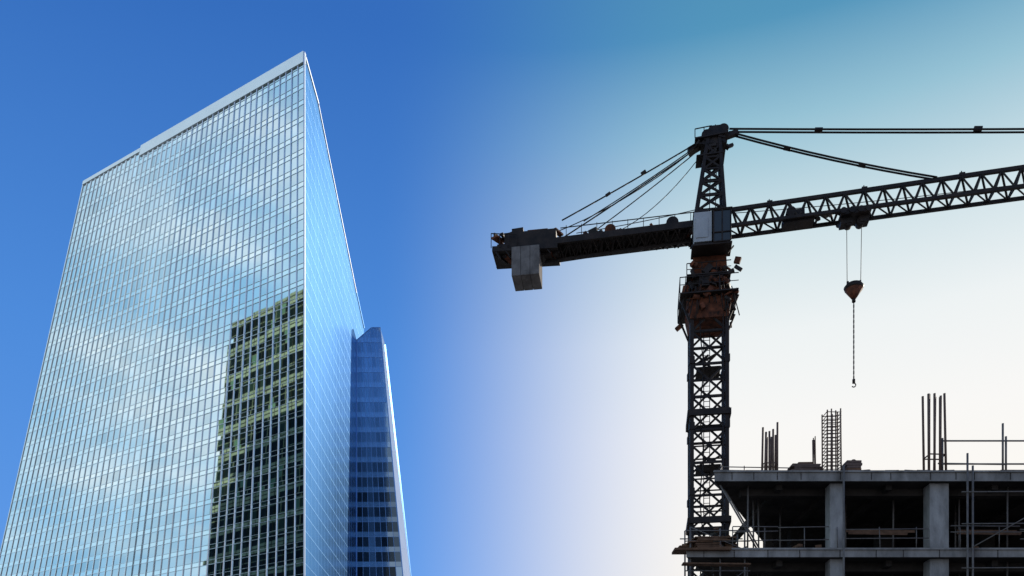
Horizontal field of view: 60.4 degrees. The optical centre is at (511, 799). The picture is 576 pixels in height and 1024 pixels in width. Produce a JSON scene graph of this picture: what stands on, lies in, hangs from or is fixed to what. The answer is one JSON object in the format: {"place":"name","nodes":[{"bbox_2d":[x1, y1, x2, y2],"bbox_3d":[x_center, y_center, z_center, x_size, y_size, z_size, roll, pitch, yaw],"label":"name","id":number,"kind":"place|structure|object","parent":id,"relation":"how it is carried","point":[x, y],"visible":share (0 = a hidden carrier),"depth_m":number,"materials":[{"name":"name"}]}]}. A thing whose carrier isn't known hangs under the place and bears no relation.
{"place":"outdoors","nodes":[
{"label":"outdoors","id":0,"kind":"place"},
{"bbox_2d":[357,328,410,575],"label":"annex curtain wall","id":1,"kind":"structure","parent":0,"point":[367,543],"depth_m":240.50,"materials":[{"name":"blue glass"}]},
{"bbox_2d":[0,0,1023,575],"label":"sky","id":2,"kind":"structure","parent":0,"point":[540,432],"materials":[{"name":"blue"}]},
{"label":"ground","id":3,"kind":"structure","parent":0,"visible":0},
{"bbox_2d":[0,51,364,575],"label":"glass office tower","id":4,"kind":"structure","parent":3,"relation":"on","point":[193,412],"depth_m":199.16,"materials":[{"name":"blue glass"}]},
{"bbox_2d":[356,327,410,575],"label":"annex frames","id":5,"kind":"structure","parent":3,"relation":"on","point":[372,372],"depth_m":240.40,"materials":[{"name":"metal"}]},
{"bbox_2d":[491,123,1023,575],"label":"tower crane","id":6,"kind":"object","parent":3,"relation":"on","point":[708,299],"visible":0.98,"depth_m":58.90,"materials":[{"name":"metal"}]},
{"bbox_2d":[763,483,994,575],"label":"columns","id":7,"kind":"structure","parent":3,"relation":"on","point":[936,509],"depth_m":50.35,"materials":[{"name":"concrete"}]},
{"bbox_2d":[686,470,1023,575],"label":"floor slabs","id":8,"kind":"structure","parent":7,"relation":"on","point":[797,497],"depth_m":51.20,"materials":[{"name":"concrete"}]},
{"bbox_2d":[672,485,759,575],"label":"scaffold platform","id":9,"kind":"structure","parent":8,"relation":"on","point":[713,541],"depth_m":50.26,"materials":[{"name":"black metal"}]},
{"bbox_2d":[787,459,869,469],"bbox_3d":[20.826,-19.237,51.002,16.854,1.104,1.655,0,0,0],"label":"stacked formwork","id":10,"kind":"object","parent":8,"relation":"on","point":[853,464],"visible":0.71,"depth_m":50.84,"materials":[{"name":"metal"}]},
{"bbox_2d":[761,393,946,469],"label":"rebar starter bars","id":11,"kind":"object","parent":8,"relation":"on","point":[769,454],"visible":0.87,"depth_m":50.69,"materials":[{"name":"metal"}]},
{"bbox_2d":[720,423,1023,469],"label":"roof guard rail","id":12,"kind":"object","parent":8,"relation":"on","point":[1002,463],"visible":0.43,"depth_m":50.56,"materials":[{"name":"black metal"}]},
{"bbox_2d":[732,453,1023,575],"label":"props and guard rails","id":13,"kind":"object","parent":8,"relation":"on","point":[967,525],"visible":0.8,"depth_m":50.23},
{"bbox_2d":[791,530,1021,547],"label":"stored boards","id":14,"kind":"object","parent":8,"relation":"on","point":[882,532],"visible":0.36,"depth_m":50.77,"materials":[{"name":"wood"}]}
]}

